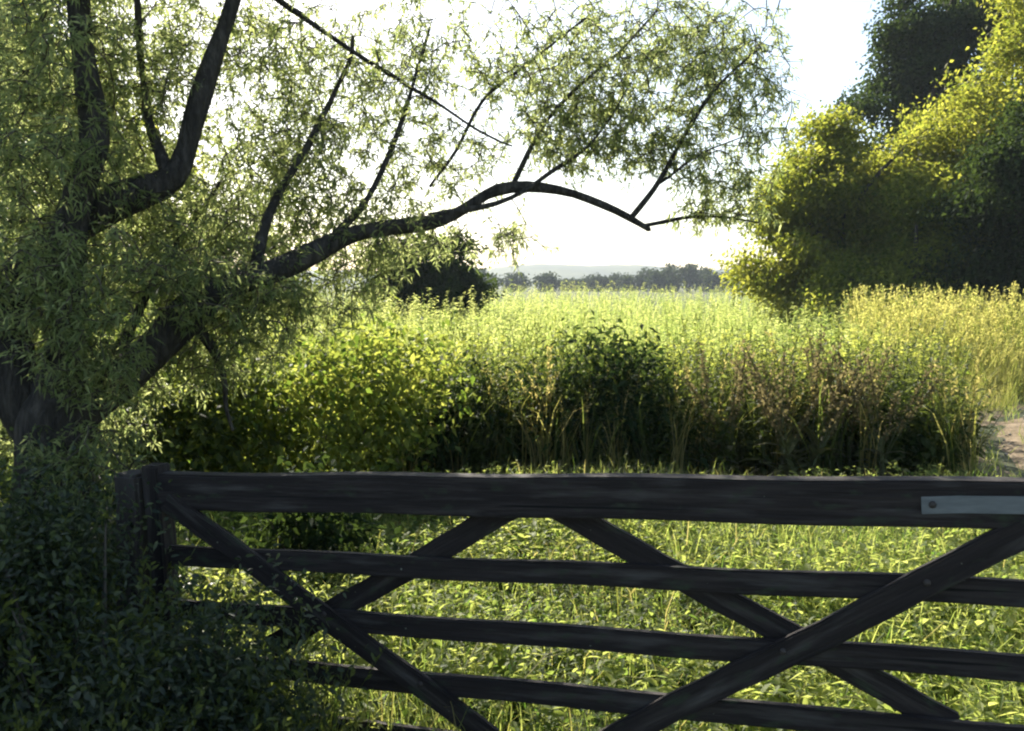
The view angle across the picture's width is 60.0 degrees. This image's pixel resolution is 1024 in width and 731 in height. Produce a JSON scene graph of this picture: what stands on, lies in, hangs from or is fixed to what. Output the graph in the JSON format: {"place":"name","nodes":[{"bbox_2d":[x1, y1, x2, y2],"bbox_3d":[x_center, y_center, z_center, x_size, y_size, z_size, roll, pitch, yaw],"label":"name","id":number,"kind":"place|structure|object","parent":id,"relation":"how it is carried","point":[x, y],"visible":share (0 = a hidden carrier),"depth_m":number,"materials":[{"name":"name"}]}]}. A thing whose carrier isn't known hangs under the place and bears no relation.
{"place":"outdoors","nodes":[
{"label":"outdoors","id":0,"kind":"place"},
{"bbox_2d":[0,477,385,730],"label":"rank grass","id":1,"kind":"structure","parent":0,"point":[11,652],"depth_m":2.66,"materials":[{"name":"green plant"}]},
{"bbox_2d":[229,264,725,286],"bbox_3d":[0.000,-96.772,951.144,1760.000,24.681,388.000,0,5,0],"label":"hills","id":2,"kind":"structure","parent":0,"point":[563,271],"depth_m":850.45,"materials":[{"name":"grey"}]},
{"bbox_2d":[0,287,1023,730],"bbox_3d":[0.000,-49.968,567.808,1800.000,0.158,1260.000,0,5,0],"label":"ground","id":3,"kind":"structure","parent":0,"point":[998,453],"depth_m":4.84,"materials":[{"name":"green plant"}]},
{"bbox_2d":[0,0,221,313],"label":"tree foliage","id":4,"kind":"object","parent":3,"relation":"on","point":[167,132],"visible":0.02,"depth_m":19.48,"materials":[{"name":"green plant"}]},
{"bbox_2d":[0,428,233,679],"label":"ivy clump","id":5,"kind":"object","parent":3,"relation":"on","point":[111,515],"visible":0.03,"depth_m":3.54,"materials":[{"name":"green plant"}]},
{"bbox_2d":[114,469,152,660],"bbox_3d":[-1.401,0.922,3.329,0.118,1.060,0.118,2,5,19],"label":"gate post","id":6,"kind":"object","parent":3,"relation":"on","point":[122,480],"visible":0.23,"depth_m":3.25,"materials":[{"name":"brown wood"}]},
{"bbox_2d":[7,145,325,324],"bbox_3d":[-9.823,-3.927,22.828,10.150,7.286,4.541,0,5,0],"label":"tree foliage","id":7,"kind":"object","parent":3,"relation":"on","point":[251,239],"visible":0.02,"depth_m":22.84,"materials":[{"name":"green plant"}]},
{"bbox_2d":[0,229,337,499],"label":"bush","id":8,"kind":"object","parent":3,"relation":"on","point":[188,450],"visible":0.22,"depth_m":6.23,"materials":[{"name":"green plant"}]},
{"bbox_2d":[0,427,393,730],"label":"bramble bush","id":9,"kind":"object","parent":3,"relation":"on","point":[42,555],"visible":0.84,"depth_m":2.61,"materials":[{"name":"green plant"}]},
{"bbox_2d":[0,292,480,508],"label":"bush","id":10,"kind":"object","parent":3,"relation":"on","point":[388,398],"visible":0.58,"depth_m":6.57,"materials":[{"name":"green plant"}]},
{"bbox_2d":[234,446,400,594],"bbox_3d":[-1.081,0.872,4.780,0.972,0.851,0.863,0,5,0],"label":"bush","id":11,"kind":"object","parent":3,"relation":"on","point":[329,533],"visible":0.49,"depth_m":4.66,"materials":[{"name":"green plant"}]},
{"bbox_2d":[0,0,812,678],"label":"willow tree","id":12,"kind":"object","parent":3,"relation":"on","point":[66,384],"visible":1,"depth_m":4.33,"materials":[{"name":"green plant"}]},
{"bbox_2d":[361,224,512,330],"bbox_3d":[-2.046,-2.125,24.132,4.191,3.473,3.527,0,5,0],"label":"field tree","id":13,"kind":"object","parent":3,"relation":"on","point":[455,279],"visible":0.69,"depth_m":23.54,"materials":[{"name":"green plant"}]},
{"bbox_2d":[392,339,534,472],"bbox_3d":[-0.482,0.397,7.739,1.470,1.252,1.388,0,5,0],"label":"bush","id":14,"kind":"object","parent":3,"relation":"on","point":[478,409],"visible":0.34,"depth_m":7.58,"materials":[{"name":"green plant"}]},
{"bbox_2d":[5,453,934,709],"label":"young nettles","id":15,"kind":"object","parent":3,"relation":"on","point":[750,633],"visible":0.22,"depth_m":3.86,"materials":[{"name":"green plant"}]},
{"bbox_2d":[477,267,502,286],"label":"distant tree","id":16,"kind":"object","parent":3,"relation":"on","point":[485,271],"visible":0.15,"depth_m":222.46,"materials":[{"name":"green plant"}]},
{"bbox_2d":[51,279,933,396],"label":"tall field grass","id":17,"kind":"structure","parent":3,"relation":"on","point":[722,320],"depth_m":18.37,"materials":[{"name":"green plant"}]},
{"bbox_2d":[0,460,1023,730],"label":"leafy ground cover","id":18,"kind":"object","parent":3,"relation":"on","point":[530,548],"visible":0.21,"depth_m":4.09,"materials":[{"name":"green plant"}]},
{"bbox_2d":[7,456,1023,730],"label":"dead stalks","id":19,"kind":"object","parent":3,"relation":"on","point":[365,710],"visible":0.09,"depth_m":3.85,"materials":[{"name":"brown plant"}]},
{"bbox_2d":[498,271,533,291],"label":"distant tree","id":20,"kind":"object","parent":3,"relation":"on","point":[517,281],"visible":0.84,"depth_m":212.86,"materials":[{"name":"green plant"}]},
{"bbox_2d":[89,327,971,460],"bbox_3d":[-0.801,0.241,9.482,11.838,1.313,2.920,0,5,0],"label":"nettle bed","id":21,"kind":"object","parent":3,"relation":"on","point":[689,352],"visible":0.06,"depth_m":9.12,"materials":[{"name":"green plant"}]},
{"bbox_2d":[529,271,564,291],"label":"distant tree","id":22,"kind":"object","parent":3,"relation":"on","point":[545,279],"visible":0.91,"depth_m":207.39,"materials":[{"name":"green plant"}]},
{"bbox_2d":[557,277,583,290],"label":"distant tree","id":23,"kind":"object","parent":3,"relation":"on","point":[568,283],"visible":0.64,"depth_m":227.70,"materials":[{"name":"green plant"}]},
{"bbox_2d":[574,275,593,290],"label":"distant tree","id":24,"kind":"object","parent":3,"relation":"on","point":[584,280],"visible":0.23,"depth_m":237.65,"materials":[{"name":"green plant"}]},
{"bbox_2d":[584,272,612,291],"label":"distant tree","id":25,"kind":"object","parent":3,"relation":"on","point":[601,281],"visible":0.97,"depth_m":218.67,"materials":[{"name":"green plant"}]},
{"bbox_2d":[477,310,747,473],"bbox_3d":[0.824,0.270,7.824,2.456,1.524,1.587,0,5,0],"label":"bush","id":26,"kind":"object","parent":3,"relation":"on","point":[617,358],"visible":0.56,"depth_m":7.58,"materials":[{"name":"green plant"}]},
{"bbox_2d":[606,272,622,290],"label":"distant tree","id":27,"kind":"object","parent":3,"relation":"on","point":[614,276],"visible":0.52,"depth_m":232.65,"materials":[{"name":"green plant"}]},
{"bbox_2d":[616,271,650,291],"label":"distant tree","id":28,"kind":"object","parent":3,"relation":"on","point":[628,279],"visible":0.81,"depth_m":212.34,"materials":[{"name":"green plant"}]},
{"bbox_2d":[636,267,659,290],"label":"distant tree","id":29,"kind":"object","parent":3,"relation":"on","point":[644,271],"visible":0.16,"depth_m":223.57,"materials":[{"name":"green plant"}]},
{"bbox_2d":[280,309,1023,475],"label":"dark nettles","id":30,"kind":"object","parent":3,"relation":"on","point":[929,455],"visible":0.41,"depth_m":7.53,"materials":[{"name":"green plant"}]},
{"bbox_2d":[643,267,667,291],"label":"distant tree","id":31,"kind":"object","parent":3,"relation":"on","point":[651,279],"visible":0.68,"depth_m":202.41,"materials":[{"name":"green plant"}]},
{"bbox_2d":[660,264,680,291],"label":"distant tree","id":32,"kind":"object","parent":3,"relation":"on","point":[675,275],"visible":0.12,"depth_m":213.50,"materials":[{"name":"green plant"}]},
{"bbox_2d":[653,262,702,292],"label":"distant tree","id":33,"kind":"object","parent":3,"relation":"on","point":[688,273],"visible":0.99,"depth_m":199.14,"materials":[{"name":"green plant"}]},
{"bbox_2d":[695,265,713,291],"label":"distant tree","id":34,"kind":"object","parent":3,"relation":"on","point":[704,270],"visible":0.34,"depth_m":213.31,"materials":[{"name":"green plant"}]},
{"bbox_2d":[701,269,729,291],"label":"distant tree","id":35,"kind":"object","parent":3,"relation":"on","point":[712,280],"visible":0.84,"depth_m":202.86,"materials":[{"name":"green plant"}]},
{"bbox_2d":[684,343,748,474],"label":"dock plant","id":36,"kind":"object","parent":3,"relation":"on","point":[705,377],"visible":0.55,"depth_m":7.54,"materials":[{"name":"plant"}]},
{"bbox_2d":[682,344,771,474],"bbox_3d":[1.806,0.394,7.364,0.597,1.203,0.738,4,7,38],"label":"dock plant","id":37,"kind":"object","parent":3,"relation":"on","point":[733,402],"visible":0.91,"depth_m":7.30,"materials":[{"name":"plant"}]},
{"bbox_2d":[725,269,738,291],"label":"distant tree","id":38,"kind":"object","parent":3,"relation":"on","point":[730,280],"visible":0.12,"depth_m":217.92,"materials":[{"name":"green plant"}]},
{"bbox_2d":[728,339,810,471],"bbox_3d":[2.162,0.379,7.323,0.732,1.228,0.624,2,5,16],"label":"dock plant","id":39,"kind":"object","parent":3,"relation":"on","point":[760,389],"visible":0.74,"depth_m":7.26,"materials":[{"name":"plant"}]},
{"bbox_2d":[748,360,817,475],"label":"dock plant","id":40,"kind":"object","parent":3,"relation":"on","point":[791,439],"visible":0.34,"depth_m":7.44,"materials":[{"name":"plant"}]},
{"bbox_2d":[756,362,813,475],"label":"dock plant","id":41,"kind":"object","parent":3,"relation":"on","point":[789,462],"visible":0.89,"depth_m":7.15,"materials":[{"name":"plant"}]},
{"bbox_2d":[763,345,829,475],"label":"dock plant","id":42,"kind":"object","parent":3,"relation":"on","point":[781,465],"visible":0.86,"depth_m":7.36,"materials":[{"name":"plant"}]},
{"bbox_2d":[793,324,851,475],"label":"dock plant","id":43,"kind":"object","parent":3,"relation":"on","point":[832,403],"visible":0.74,"depth_m":7.43,"materials":[{"name":"plant"}]},
{"bbox_2d":[800,327,854,470],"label":"dock plant","id":44,"kind":"object","parent":3,"relation":"on","point":[810,373],"visible":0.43,"depth_m":7.66,"materials":[{"name":"plant"}]},
{"bbox_2d":[798,345,869,470],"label":"dock plant","id":45,"kind":"object","parent":3,"relation":"on","point":[835,376],"visible":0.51,"depth_m":7.41,"materials":[{"name":"plant"}]},
{"bbox_2d":[786,347,882,475],"bbox_3d":[2.624,0.396,7.252,0.656,1.288,0.713,16,-3,-18],"label":"dock plant","id":46,"kind":"object","parent":3,"relation":"on","point":[815,456],"visible":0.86,"depth_m":7.22,"materials":[{"name":"plant"}]},
{"bbox_2d":[805,358,873,471],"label":"dock plant","id":47,"kind":"object","parent":3,"relation":"on","point":[823,377],"visible":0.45,"depth_m":7.51,"materials":[{"name":"plant"}]},
{"bbox_2d":[708,60,1022,345],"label":"hedge tree","id":48,"kind":"object","parent":3,"relation":"on","point":[826,181],"visible":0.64,"depth_m":23.79,"materials":[{"name":"green plant"}]},
{"bbox_2d":[835,345,898,475],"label":"dock plant","id":49,"kind":"object","parent":3,"relation":"on","point":[853,447],"visible":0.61,"depth_m":7.43,"materials":[{"name":"plant"}]},
{"bbox_2d":[739,368,995,475],"bbox_3d":[3.054,0.493,7.939,2.220,0.982,1.303,0,5,0],"label":"bush","id":50,"kind":"object","parent":3,"relation":"on","point":[914,446],"visible":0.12,"depth_m":7.60,"materials":[{"name":"green plant"}]},
{"bbox_2d":[837,348,910,475],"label":"dock plant","id":51,"kind":"object","parent":3,"relation":"on","point":[883,460],"visible":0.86,"depth_m":7.16,"materials":[{"name":"plant"}]},
{"bbox_2d":[782,145,1005,335],"bbox_3d":[10.433,-2.874,22.195,7.122,5.256,4.586,0,5,0],"label":"hedge tree","id":52,"kind":"object","parent":3,"relation":"on","point":[892,269],"visible":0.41,"depth_m":22.01,"materials":[{"name":"green plant"}]},
{"bbox_2d":[850,358,942,474],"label":"dock plant","id":53,"kind":"object","parent":3,"relation":"on","point":[892,410],"visible":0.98,"depth_m":7.19,"materials":[{"name":"plant"}]},
{"bbox_2d":[825,0,1022,184],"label":"hedge tree","id":54,"kind":"object","parent":3,"relation":"on","point":[913,47],"visible":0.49,"depth_m":32.28,"materials":[{"name":"green plant"}]},
{"bbox_2d":[900,80,1023,312],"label":"hedge tree","id":55,"kind":"object","parent":3,"relation":"on","point":[998,191],"visible":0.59,"depth_m":20.16,"materials":[{"name":"green plant"}]},
{"bbox_2d":[916,0,1023,206],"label":"hedge tree","id":56,"kind":"object","parent":3,"relation":"on","point":[1009,52],"visible":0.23,"depth_m":22.77,"materials":[{"name":"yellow plant"}]},
{"bbox_2d":[963,390,1023,475],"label":"track grass","id":57,"kind":"structure","parent":3,"relation":"on","point":[992,467],"depth_m":9.43,"materials":[{"name":"green plant"}]},
{"bbox_3d":[1.507,1.013,2.333,0.118,1.060,0.118,2,5,19],"label":"gate post","id":58,"kind":"object","parent":3,"relation":"on","visible":0},
{"bbox_2d":[141,463,1023,730],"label":"field gate","id":59,"kind":"structure","parent":58,"relation":"attached to","point":[585,505],"depth_m":2.67,"materials":[{"name":"brown wood"}]},
{"bbox_2d":[5,0,1021,270],"label":"sky","id":60,"kind":"structure","parent":0,"point":[829,40],"materials":[{"name":"white"}]},
{"bbox_2d":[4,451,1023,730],"bbox_3d":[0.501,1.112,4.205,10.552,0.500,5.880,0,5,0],"label":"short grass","id":61,"kind":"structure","parent":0,"point":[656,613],"depth_m":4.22,"materials":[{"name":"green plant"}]},
{"bbox_2d":[395,330,1016,475],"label":"dry grass","id":62,"kind":"structure","parent":0,"point":[972,460],"depth_m":7.42,"materials":[{"name":"green plant"}]},
{"bbox_2d":[819,281,1023,419],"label":"verge grass","id":63,"kind":"structure","parent":0,"point":[995,331],"depth_m":14.79,"materials":[{"name":"yellow plant"}]},
{"bbox_2d":[965,405,1023,476],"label":"path","id":64,"kind":"structure","parent":0,"point":[1013,449],"depth_m":9.62,"materials":[{"name":"beige soil"}]},
{"bbox_2d":[976,409,1023,470],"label":"loose stones","id":65,"kind":"object","parent":64,"relation":"on","point":[1004,440],"visible":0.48,"depth_m":9.84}
]}

